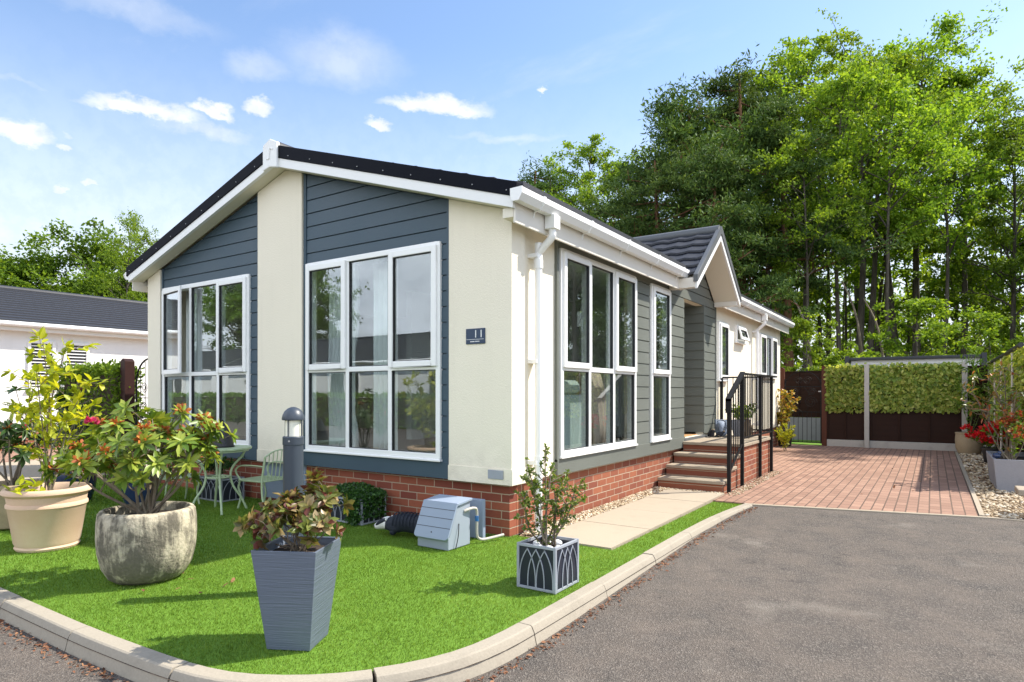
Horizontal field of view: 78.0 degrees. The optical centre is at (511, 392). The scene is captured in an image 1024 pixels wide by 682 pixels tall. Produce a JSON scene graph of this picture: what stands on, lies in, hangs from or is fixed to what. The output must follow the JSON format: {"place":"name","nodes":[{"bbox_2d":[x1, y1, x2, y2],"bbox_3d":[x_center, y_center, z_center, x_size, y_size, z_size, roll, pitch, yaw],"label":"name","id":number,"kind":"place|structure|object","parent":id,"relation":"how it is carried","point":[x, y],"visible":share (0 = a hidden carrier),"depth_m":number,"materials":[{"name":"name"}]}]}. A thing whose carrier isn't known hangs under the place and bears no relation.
{"place":"outdoors","nodes":[
{"label":"outdoors","id":0,"kind":"place"},
{"bbox_2d":[0,448,57,462],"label":"neighbour driveway","id":1,"kind":"structure","parent":0,"point":[14,454],"depth_m":13.04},
{"bbox_2d":[0,285,147,451],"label":"bungalow","id":2,"kind":"object","parent":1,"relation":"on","point":[116,329],"visible":0.25,"depth_m":15.45,"materials":[{"name":"paint"}]},
{"bbox_2d":[27,340,56,390],"bbox_3d":[-10.816,-0.615,14.557,0.068,1.150,0.600,0,0,34],"label":"window","id":3,"kind":"structure","parent":2,"relation":"in","point":[36,360],"depth_m":14.51,"materials":[{"name":"white plastic"}]},
{"bbox_2d":[0,459,146,480],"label":"garden path","id":4,"kind":"structure","parent":0,"point":[32,468],"depth_m":10.63,"materials":[{"name":"beige concrete"}]},
{"bbox_2d":[0,472,741,674],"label":"lawn","id":5,"kind":"structure","parent":0,"point":[313,650],"depth_m":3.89,"materials":[{"name":"green plant"}]},
{"bbox_2d":[0,479,44,529],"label":"brown pot","id":6,"kind":"object","parent":5,"relation":"on","point":[4,523],"visible":0.2,"depth_m":5.85,"materials":[{"name":"ceramic"}]},
{"bbox_2d":[0,385,63,485],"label":"rhododendron","id":7,"kind":"object","parent":6,"relation":"on","point":[10,434],"visible":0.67,"depth_m":5.97,"materials":[{"name":"green plant"}]},
{"bbox_2d":[0,482,91,552],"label":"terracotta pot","id":8,"kind":"object","parent":5,"relation":"on","point":[39,521],"visible":0.94,"depth_m":5.07,"materials":[{"name":"ceramic"}]},
{"bbox_2d":[0,326,108,494],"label":"lime shrub","id":9,"kind":"object","parent":8,"relation":"on","point":[55,372],"visible":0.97,"depth_m":5.20,"materials":[{"name":"yellow plant"}]},
{"bbox_2d":[120,358,134,450],"bbox_3d":[-6.080,0.420,10.005,0.150,1.920,0.150,0,0,34],"label":"fence post","id":10,"kind":"object","parent":5,"relation":"on","point":[127,372],"visible":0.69,"depth_m":9.96,"materials":[{"name":"brown wood"}]},
{"bbox_2d":[95,501,196,584],"bbox_3d":[-2.524,1.038,4.386,0.614,0.484,0.614,0,0,34],"label":"stone pot","id":11,"kind":"object","parent":5,"relation":"on","point":[133,547],"visible":0.92,"depth_m":4.15,"materials":[{"name":"stone"}]},
{"bbox_2d":[37,396,238,513],"bbox_3d":[-2.599,0.445,4.373,1.136,0.847,0.974,0,0,34],"label":"rhododendron","id":12,"kind":"object","parent":11,"relation":"on","point":[163,435],"visible":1,"depth_m":4.26,"materials":[{"name":"green plant"}]},
{"bbox_2d":[183,445,251,514],"bbox_3d":[-3.180,0.937,6.853,0.682,0.695,0.682,0,0,14],"label":"bistro table","id":13,"kind":"object","parent":5,"relation":"on","point":[240,448],"visible":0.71,"depth_m":6.78,"materials":[{"name":"green metal"}]},
{"bbox_2d":[196,474,243,501],"bbox_3d":[-3.517,1.145,7.629,0.524,0.270,0.304,0,0,34],"label":"trough planter","id":14,"kind":"object","parent":5,"relation":"on","point":[229,493],"visible":0.59,"depth_m":7.49,"materials":[{"name":"grey plastic"}]},
{"bbox_2d":[235,449,282,508],"bbox_3d":[-2.743,0.950,7.045,0.488,0.665,0.462,0,0,28],"label":"bistro chair","id":15,"kind":"object","parent":5,"relation":"on","point":[262,479],"visible":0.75,"depth_m":6.93,"materials":[{"name":"green metal"}]},
{"bbox_2d":[282,407,304,535],"bbox_3d":[-1.410,0.696,4.079,0.142,1.209,0.142,0,0,34],"label":"lamp bollard","id":16,"kind":"object","parent":5,"relation":"on","point":[293,437],"visible":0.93,"depth_m":4.03,"materials":[{"name":"grey metal"}]},
{"bbox_2d":[251,535,341,650],"bbox_3d":[-1.099,1.028,3.254,0.334,0.505,0.334,0,0,7],"label":"tall planter","id":17,"kind":"object","parent":5,"relation":"on","point":[295,590],"visible":0.87,"depth_m":3.12,"materials":[{"name":"grey plastic"}]},
{"bbox_2d":[232,467,354,551],"bbox_3d":[-1.117,0.610,3.269,0.592,0.444,0.450,0,0,3],"label":"bronze shrub","id":18,"kind":"object","parent":17,"relation":"on","point":[300,512],"visible":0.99,"depth_m":3.18,"materials":[{"name":"brown plant"}]},
{"bbox_2d":[329,496,385,525],"bbox_3d":[-1.596,1.155,6.382,0.584,0.250,0.334,0,0,34],"label":"trough planter","id":19,"kind":"object","parent":5,"relation":"on","point":[337,511],"visible":0.3,"depth_m":6.24,"materials":[{"name":"grey plastic"}]},
{"bbox_2d":[336,481,388,526],"bbox_3d":[-1.593,1.094,6.346,0.692,0.395,0.458,0,0,34],"label":"trailing ivy","id":20,"kind":"object","parent":19,"relation":"in","point":[365,492],"visible":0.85,"depth_m":6.17,"materials":[{"name":"green plant"}]},
{"bbox_2d":[373,511,419,534],"bbox_3d":[-1.000,1.163,5.660,0.550,0.207,0.199,0,0,20],"label":"badger ornament","id":21,"kind":"object","parent":5,"relation":"on","point":[400,521],"visible":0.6,"depth_m":5.59,"materials":[{"name":"black plastic"}]},
{"bbox_2d":[414,494,503,550],"bbox_3d":[-0.444,1.085,5.398,0.493,0.393,0.632,0,0,34],"label":"meter box","id":22,"kind":"object","parent":5,"relation":"on","point":[447,522],"visible":1,"depth_m":5.26,"materials":[{"name":"grey plastic"}]},
{"bbox_2d":[517,534,578,593],"bbox_3d":[0.242,1.133,4.224,0.299,0.295,0.324,0,0,34],"label":"cube planter","id":23,"kind":"object","parent":5,"relation":"on","point":[553,570],"visible":0.94,"depth_m":4.11,"materials":[{"name":"grey plastic"}]},
{"bbox_2d":[513,443,587,546],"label":"sapling","id":24,"kind":"object","parent":23,"relation":"on","point":[535,485],"visible":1,"depth_m":4.22,"materials":[{"name":"green plant"}]},
{"bbox_2d":[518,497,643,537],"bbox_3d":[1.074,1.324,7.063,0.233,0.080,3.420,0,0,34],"label":"gravel margin","id":25,"kind":"object","parent":5,"relation":"on","point":[521,534],"visible":0.07,"depth_m":5.69,"materials":[{"name":"beige gravel"}]},
{"bbox_2d":[522,471,782,535],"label":"gravel","id":26,"kind":"structure","parent":25,"relation":"on","point":[628,499],"depth_m":7.36,"materials":[{"name":"beige gravel"}]},
{"bbox_2d":[0,506,1023,681],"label":"road","id":27,"kind":"structure","parent":0,"point":[768,594],"depth_m":3.84,"materials":[{"name":"grey asphalt"}]},
{"bbox_2d":[0,504,751,681],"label":"kerb","id":28,"kind":"structure","parent":27,"relation":"on","point":[136,655],"depth_m":3.25,"materials":[{"name":"concrete"}]},
{"bbox_2d":[0,452,992,681],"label":"leaf litter","id":29,"kind":"object","parent":27,"relation":"on","point":[233,579],"visible":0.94,"depth_m":3.62,"materials":[{"name":"brown plant"}]},
{"bbox_2d":[0,0,1023,370],"label":"sky","id":30,"kind":"structure","parent":0,"point":[108,107],"materials":[{"name":"blue"}]},
{"bbox_2d":[564,380,580,448],"bbox_3d":[0.397,0.269,7.122,0.700,0.813,0.630,0,0,34],"label":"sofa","id":31,"kind":"object","parent":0,"point":[572,420],"visible":0.29,"depth_m":6.88,"materials":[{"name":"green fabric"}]},
{"bbox_2d":[547,521,649,549],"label":"side path","id":32,"kind":"structure","parent":0,"point":[599,535],"depth_m":5.70,"materials":[{"name":"beige concrete"}]},
{"bbox_2d":[582,507,680,530],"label":"side path","id":33,"kind":"structure","parent":0,"point":[650,520],"depth_m":6.37,"materials":[{"name":"beige concrete"}]},
{"bbox_2d":[618,497,704,516],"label":"side path","id":34,"kind":"structure","parent":0,"point":[681,507],"depth_m":7.11,"materials":[{"name":"beige concrete"}]},
{"bbox_2d":[648,488,724,504],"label":"side path","id":35,"kind":"structure","parent":0,"point":[698,496],"depth_m":7.80,"materials":[{"name":"beige concrete"}]},
{"bbox_2d":[791,439,821,445],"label":"lawn","id":36,"kind":"structure","parent":0,"point":[801,443],"depth_m":15.82,"materials":[{"name":"green plant"}]},
{"bbox_2d":[786,417,838,439],"bbox_3d":[7.533,1.000,17.299,2.800,0.660,0.060,0,0,34],"label":"retaining board","id":37,"kind":"object","parent":36,"relation":"on","point":[797,422],"depth_m":17.02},
{"bbox_2d":[785,371,821,416],"bbox_3d":[7.541,0.037,17.310,2.800,1.245,0.072,0,0,34],"label":"timber fence","id":38,"kind":"object","parent":37,"relation":"on","point":[803,393],"visible":0.17,"depth_m":17.06,"materials":[{"name":"brown wood"}]},
{"bbox_2d":[827,439,863,446],"bbox_3d":[7.915,1.225,15.015,0.795,0.210,0.050,0,0,34],"label":"gravel board","id":39,"kind":"object","parent":36,"relation":"on","point":[847,443],"visible":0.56,"depth_m":14.99,"materials":[{"name":"concrete"}]},
{"bbox_2d":[827,373,863,439],"bbox_3d":[7.912,0.265,15.010,0.795,1.700,0.072,0,0,34],"label":"timber fence","id":40,"kind":"object","parent":39,"relation":"on","point":[844,425],"visible":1,"depth_m":14.99,"materials":[{"name":"brown wood"}]},
{"bbox_2d":[823,362,866,413],"bbox_3d":[7.869,-0.098,14.948,0.936,1.224,0.240,0,0,34],"label":"ivy screen","id":41,"kind":"object","parent":40,"relation":"attached to","point":[835,396],"visible":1,"depth_m":14.94,"materials":[{"name":"green plant"}]},
{"bbox_2d":[713,444,978,515],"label":"driveway","id":42,"kind":"structure","parent":0,"point":[869,478],"depth_m":8.99,"materials":[{"name":"red brick"}]},
{"bbox_2d":[657,435,770,493],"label":"entrance steps","id":43,"kind":"structure","parent":42,"relation":"on","point":[699,464],"depth_m":8.82,"materials":[{"name":"red brick"}]},
{"bbox_2d":[720,372,776,492],"bbox_3d":[3.212,0.505,9.551,0.924,1.590,2.912,0,0,34],"label":"handrail","id":44,"kind":"object","parent":43,"relation":"on","point":[759,403],"visible":0.81,"depth_m":9.03,"materials":[{"name":"black metal"}]},
{"bbox_2d":[776,429,792,446],"bbox_3d":[6.515,1.080,15.117,0.410,0.400,0.410,0,0,34],"label":"black pot","id":45,"kind":"object","parent":42,"relation":"on","point":[788,445],"visible":0.34,"depth_m":15.01,"materials":[{"name":"plastic"}]},
{"bbox_2d":[776,389,800,429],"bbox_3d":[6.504,0.411,15.143,0.666,1.027,0.686,0,0,-20],"label":"golden shrub","id":46,"kind":"object","parent":45,"relation":"on","point":[788,410],"visible":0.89,"depth_m":15.08,"materials":[{"name":"yellow plant"}]},
{"bbox_2d":[744,451,1023,521],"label":"driveway edging","id":47,"kind":"object","parent":42,"relation":"on","point":[980,512],"visible":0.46,"depth_m":6.90,"materials":[{"name":"grey concrete"}]},
{"bbox_2d":[959,452,1023,519],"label":"gravel","id":48,"kind":"structure","parent":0,"point":[994,499],"depth_m":7.81,"materials":[{"name":"beige gravel"}]},
{"bbox_2d":[869,441,956,450],"bbox_3d":[9.059,1.225,14.256,1.750,0.210,0.050,0,0,34],"label":"gravel board","id":49,"kind":"object","parent":48,"relation":"on","point":[914,445],"visible":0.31,"depth_m":14.24,"materials":[{"name":"concrete"}]},
{"bbox_2d":[869,367,961,443],"bbox_3d":[9.055,0.265,14.251,1.750,1.700,0.072,0,0,34],"label":"timber fence","id":50,"kind":"object","parent":49,"relation":"on","point":[923,427],"visible":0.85,"depth_m":14.24,"materials":[{"name":"brown wood"}]},
{"bbox_2d":[868,361,964,414],"bbox_3d":[9.027,-0.109,14.189,1.904,1.198,0.244,0,0,34],"label":"ivy screen","id":51,"kind":"object","parent":50,"relation":"attached to","point":[884,376],"visible":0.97,"depth_m":14.17,"materials":[{"name":"green plant"}]},
{"bbox_2d":[955,432,983,453],"bbox_3d":[9.591,1.055,13.277,0.490,0.450,0.490,0,0,34],"label":"beige pot","id":52,"kind":"object","parent":48,"relation":"on","point":[963,444],"visible":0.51,"depth_m":13.12,"materials":[{"name":"ceramic"}]},
{"bbox_2d":[944,348,990,430],"bbox_3d":[9.717,-0.029,13.229,0.998,1.823,0.904,0,0,-21],"label":"bamboo","id":53,"kind":"object","parent":52,"relation":"in","point":[958,386],"visible":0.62,"depth_m":13.22,"materials":[{"name":"green plant"}]},
{"bbox_2d":[981,447,1004,462],"bbox_3d":[8.651,1.135,11.357,0.380,0.290,0.380,0,0,34],"label":"black pot","id":54,"kind":"object","parent":48,"relation":"on","point":[984,449],"visible":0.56,"depth_m":11.34,"materials":[{"name":"plastic"}]},
{"bbox_2d":[960,421,1005,448],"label":"red flowers","id":55,"kind":"object","parent":54,"relation":"in","point":[983,437],"visible":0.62,"depth_m":11.30,"materials":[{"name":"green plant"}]},
{"bbox_2d":[986,451,1023,491],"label":"grey trough","id":56,"kind":"object","parent":48,"relation":"on","point":[1006,475],"visible":0.88,"depth_m":8.17,"materials":[{"name":"plastic"}]},
{"bbox_2d":[954,360,1023,458],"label":"photinia","id":57,"kind":"object","parent":56,"relation":"on","point":[1004,411],"visible":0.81,"depth_m":8.88,"materials":[{"name":"red plant"}]},
{"bbox_2d":[979,402,1023,459],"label":"red azalea","id":58,"kind":"object","parent":56,"relation":"on","point":[1003,422],"visible":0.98,"depth_m":8.36,"materials":[{"name":"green plant"}]},
{"bbox_2d":[1009,437,1023,451],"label":"timber fence","id":59,"kind":"object","parent":48,"relation":"on","point":[1019,447],"visible":0.01,"depth_m":9.70,"materials":[{"name":"brown wood"}]},
{"bbox_2d":[986,344,1023,434],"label":"ivy screen","id":60,"kind":"object","parent":59,"relation":"attached to","point":[1018,363],"visible":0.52,"depth_m":9.60,"materials":[{"name":"green plant"}]},
{"label":"ground","id":61,"kind":"structure","parent":0,"visible":0},
{"bbox_2d":[0,237,113,291],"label":"broadleaf tree","id":62,"kind":"object","parent":61,"relation":"on","point":[13,272],"visible":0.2,"depth_m":35.87,"materials":[{"name":"green plant"}]},
{"bbox_2d":[4,217,147,301],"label":"broadleaf tree","id":63,"kind":"object","parent":61,"relation":"on","point":[86,277],"visible":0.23,"depth_m":36.09,"materials":[{"name":"green plant"}]},
{"bbox_2d":[52,358,144,473],"bbox_3d":[-7.002,0.450,10.685,2.532,2.057,0.550,0,0,34],"label":"hedge","id":64,"kind":"object","parent":61,"relation":"on","point":[110,393],"visible":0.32,"depth_m":10.34,"materials":[{"name":"plant"}]},
{"bbox_2d":[88,209,159,300],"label":"broadleaf tree","id":65,"kind":"object","parent":61,"relation":"on","point":[132,224],"visible":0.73,"depth_m":32.72,"materials":[{"name":"green plant"}]},
{"bbox_2d":[123,139,794,536],"bbox_3d":[0.745,-0.690,12.169,6.916,4.288,12.352,0,0,34],"label":"park home","id":66,"kind":"object","parent":61,"relation":"on","point":[513,305],"visible":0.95,"depth_m":7.19,"materials":[{"name":"paint"}]},
{"bbox_2d":[186,290,201,428],"bbox_3d":[-4.465,-0.380,8.881,0.374,2.080,0.074,0,0,34],"label":"curtain","id":67,"kind":"object","parent":66,"relation":"hanging from","point":[199,349],"visible":0.3,"depth_m":8.78,"materials":[{"name":"white fabric"}]},
{"bbox_2d":[162,274,251,445],"bbox_3d":[-4.012,-0.393,8.180,2.009,2.094,0.229,0,0,34],"label":"window","id":68,"kind":"structure","parent":66,"relation":"in","point":[222,371],"depth_m":8.20,"materials":[{"name":"white plastic"}]},
{"bbox_2d":[328,265,359,446],"bbox_3d":[-1.913,-0.380,7.184,0.504,2.080,0.074,0,0,34],"label":"curtain","id":69,"kind":"object","parent":66,"relation":"hanging from","point":[336,395],"visible":0.56,"depth_m":7.21,"materials":[{"name":"white fabric"}]},
{"bbox_2d":[303,241,442,461],"bbox_3d":[-1.473,-0.393,6.553,1.978,2.094,0.128,0,0,34],"label":"window","id":70,"kind":"structure","parent":66,"relation":"in","point":[346,365],"depth_m":6.51,"materials":[{"name":"white plastic"}]},
{"bbox_2d":[373,261,387,448],"bbox_3d":[-1.402,-0.380,6.869,0.304,2.080,0.074,0,0,34],"label":"curtain","id":71,"kind":"object","parent":66,"relation":"hanging from","point":[380,419],"visible":0.59,"depth_m":6.86,"materials":[{"name":"white fabric"}]},
{"bbox_2d":[580,382,591,444],"bbox_3d":[0.786,0.260,7.554,0.550,0.840,0.480,0,0,34],"label":"armchair","id":72,"kind":"object","parent":66,"relation":"on","point":[591,419],"visible":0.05,"depth_m":7.24,"materials":[{"name":"grey fabric"}]},
{"bbox_2d":[575,372,605,444],"bbox_3d":[0.936,0.181,7.459,0.289,0.918,0.418,0,0,34],"label":"throw","id":73,"kind":"object","parent":72,"relation":"on","point":[598,406],"visible":0.47,"depth_m":7.40,"materials":[{"name":"beige fabric"}]},
{"bbox_2d":[559,248,637,458],"bbox_3d":[0.977,-0.392,7.080,0.143,2.093,1.937,0,0,34],"label":"window","id":74,"kind":"structure","parent":66,"relation":"in","point":[584,318],"depth_m":6.93,"materials":[{"name":"white plastic"}]},
{"bbox_2d":[649,283,671,442],"bbox_3d":[1.994,-0.392,8.596,0.128,2.093,0.737,0,0,34],"label":"window","id":75,"kind":"structure","parent":66,"relation":"in","point":[665,372],"depth_m":8.79,"materials":[{"name":"white plastic"}]},
{"bbox_2d":[717,321,729,381],"bbox_3d":[3.704,-0.721,11.169,0.128,1.047,0.614,0,0,34],"label":"window","id":76,"kind":"structure","parent":66,"relation":"in","point":[722,327],"depth_m":11.22,"materials":[{"name":"white plastic"}]},
{"bbox_2d":[759,332,777,378],"bbox_3d":[5.729,-0.802,14.217,0.128,0.967,1.794,0,0,34],"label":"window","id":77,"kind":"structure","parent":66,"relation":"in","point":[768,345],"depth_m":14.42,"materials":[{"name":"white plastic"}]},
{"bbox_2d":[516,151,575,198],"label":"pine tree","id":78,"kind":"object","parent":61,"relation":"on","point":[540,184],"visible":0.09,"depth_m":43.88,"materials":[{"name":"green plant"}]},
{"bbox_2d":[542,133,637,228],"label":"broadleaf tree","id":79,"kind":"object","parent":61,"relation":"on","point":[584,177],"visible":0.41,"depth_m":32.67,"materials":[{"name":"green plant"}]},
{"bbox_2d":[545,146,673,227],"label":"broadleaf tree","id":80,"kind":"object","parent":61,"relation":"on","point":[611,164],"visible":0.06,"depth_m":35.90,"materials":[{"name":"green plant"}]},
{"bbox_2d":[573,137,764,297],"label":"pine tree","id":81,"kind":"object","parent":61,"relation":"on","point":[654,170],"visible":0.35,"depth_m":22.20,"materials":[{"name":"green plant"}]},
{"bbox_2d":[588,73,853,295],"bbox_3d":[6.682,-5.222,25.073,10.740,13.987,10.449,0,0,11],"label":"pine tree","id":82,"kind":"object","parent":61,"relation":"on","point":[669,112],"visible":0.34,"depth_m":23.61,"materials":[{"name":"green plant"}]},
{"bbox_2d":[653,144,824,339],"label":"pine tree","id":83,"kind":"object","parent":61,"relation":"on","point":[690,187],"visible":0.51,"depth_m":20.94,"materials":[{"name":"green plant"}]},
{"bbox_2d":[631,44,867,293],"bbox_3d":[9.018,-6.124,25.897,8.464,15.816,8.873,0,0,0],"label":"pine tree","id":84,"kind":"object","parent":61,"relation":"on","point":[725,90],"visible":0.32,"depth_m":25.61,"materials":[{"name":"green plant"}]},
{"bbox_2d":[638,50,871,308],"bbox_3d":[11.513,-7.548,30.657,10.206,18.679,7.696,0,0,3],"label":"broadleaf tree","id":85,"kind":"object","parent":61,"relation":"on","point":[760,71],"visible":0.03,"depth_m":30.72,"materials":[{"name":"green plant"}]},
{"bbox_2d":[746,233,847,370],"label":"broadleaf tree","id":86,"kind":"object","parent":61,"relation":"on","point":[795,308],"visible":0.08,"depth_m":31.30,"materials":[{"name":"green plant"}]},
{"bbox_2d":[591,201,1023,369],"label":"trunks","id":87,"kind":"object","parent":61,"relation":"on","point":[879,321],"visible":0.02,"depth_m":33.24,"materials":[{"name":"grey plant"}]},
{"bbox_2d":[744,33,873,417],"bbox_3d":[13.737,-7.529,30.118,7.140,18.612,6.913,0,0,-29],"label":"broadleaf tree","id":88,"kind":"object","parent":61,"relation":"on","point":[797,59],"visible":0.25,"depth_m":29.24,"materials":[{"name":"green plant"}]},
{"bbox_2d":[712,91,917,369],"bbox_3d":[9.963,-4.844,23.399,7.036,13.139,6.711,0,0,10],"label":"pine tree","id":89,"kind":"object","parent":61,"relation":"on","point":[777,132],"visible":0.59,"depth_m":22.53,"materials":[{"name":"green plant"}]},
{"bbox_2d":[739,127,892,367],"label":"broadleaf tree","id":90,"kind":"object","parent":61,"relation":"on","point":[777,159],"visible":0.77,"depth_m":21.64,"materials":[{"name":"green plant"}]},
{"bbox_2d":[780,312,857,417],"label":"broadleaf tree","id":91,"kind":"object","parent":61,"relation":"on","point":[805,330],"visible":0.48,"depth_m":18.81,"materials":[{"name":"green plant"}]},
{"bbox_2d":[735,48,923,361],"bbox_3d":[11.762,-5.476,24.163,6.058,14.434,6.147,0,0,6],"label":"broadleaf tree","id":92,"kind":"object","parent":61,"relation":"on","point":[848,78],"visible":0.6,"depth_m":23.05,"materials":[{"name":"green plant"}]},
{"bbox_2d":[781,234,911,364],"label":"broadleaf tree","id":93,"kind":"object","parent":61,"relation":"on","point":[853,275],"visible":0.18,"depth_m":33.72,"materials":[{"name":"green plant"}]},
{"bbox_2d":[791,8,967,357],"bbox_3d":[15.370,-6.940,26.947,6.602,17.364,7.292,0,0,-1],"label":"broadleaf tree","id":94,"kind":"object","parent":61,"relation":"on","point":[830,49],"visible":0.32,"depth_m":26.64,"materials":[{"name":"green plant"}]},
{"bbox_2d":[754,270,1023,369],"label":"woodland","id":95,"kind":"object","parent":61,"relation":"on","point":[895,285],"depth_m":48.66,"materials":[{"name":"green plant"}]},
{"bbox_2d":[800,47,988,356],"bbox_3d":[13.769,-4.939,22.348,5.669,13.312,5.588,0,0,-18],"label":"broadleaf tree","id":96,"kind":"object","parent":61,"relation":"on","point":[897,96],"visible":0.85,"depth_m":22.32,"materials":[{"name":"green plant"}]},
{"bbox_2d":[842,292,972,357],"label":"broadleaf tree","id":97,"kind":"object","parent":61,"relation":"on","point":[919,308],"visible":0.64,"depth_m":19.48,"materials":[{"name":"green plant"}]},
{"bbox_2d":[808,0,1010,356],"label":"broadleaf tree","id":98,"kind":"object","parent":61,"relation":"on","point":[946,27],"visible":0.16,"depth_m":28.02,"materials":[{"name":"green plant"}]},
{"bbox_2d":[822,232,996,354],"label":"broadleaf tree","id":99,"kind":"object","parent":61,"relation":"on","point":[906,273],"visible":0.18,"depth_m":31.32,"materials":[{"name":"green plant"}]},
{"bbox_2d":[845,352,986,443],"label":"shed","id":100,"kind":"structure","parent":61,"relation":"on","point":[938,359],"depth_m":15.92,"materials":[{"name":"grey metal"}]},
{"bbox_2d":[869,93,1023,354],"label":"broadleaf tree","id":101,"kind":"object","parent":61,"relation":"on","point":[968,210],"visible":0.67,"depth_m":23.88,"materials":[{"name":"green plant"}]},
{"bbox_2d":[885,55,1023,354],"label":"broadleaf tree","id":102,"kind":"object","parent":61,"relation":"on","point":[997,93],"visible":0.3,"depth_m":27.54,"materials":[{"name":"green plant"}]},
{"bbox_2d":[890,212,1022,355],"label":"broadleaf tree","id":103,"kind":"object","parent":61,"relation":"on","point":[974,223],"visible":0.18,"depth_m":33.28,"materials":[{"name":"green plant"}]},
{"bbox_2d":[907,247,1023,358],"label":"broadleaf tree","id":104,"kind":"object","parent":61,"relation":"on","point":[1005,309],"visible":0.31,"depth_m":28.86,"materials":[{"name":"green plant"}]},
{"bbox_2d":[923,97,1023,339],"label":"broadleaf tree","id":105,"kind":"object","parent":61,"relation":"on","point":[1007,133],"visible":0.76,"depth_m":24.96,"materials":[{"name":"green plant"}]},
{"bbox_2d":[933,305,1023,363],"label":"broadleaf tree","id":106,"kind":"object","parent":61,"relation":"on","point":[990,322],"visible":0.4,"depth_m":19.84,"materials":[{"name":"green plant"}]},
{"bbox_2d":[938,226,1023,355],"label":"broadleaf tree","id":107,"kind":"object","parent":61,"relation":"on","point":[1018,331],"visible":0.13,"depth_m":32.55,"materials":[{"name":"green plant"}]},
{"bbox_2d":[967,162,1023,313],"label":"broadleaf tree","id":108,"kind":"object","parent":61,"relation":"on","point":[1020,282],"visible":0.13,"depth_m":31.18,"materials":[{"name":"green plant"}]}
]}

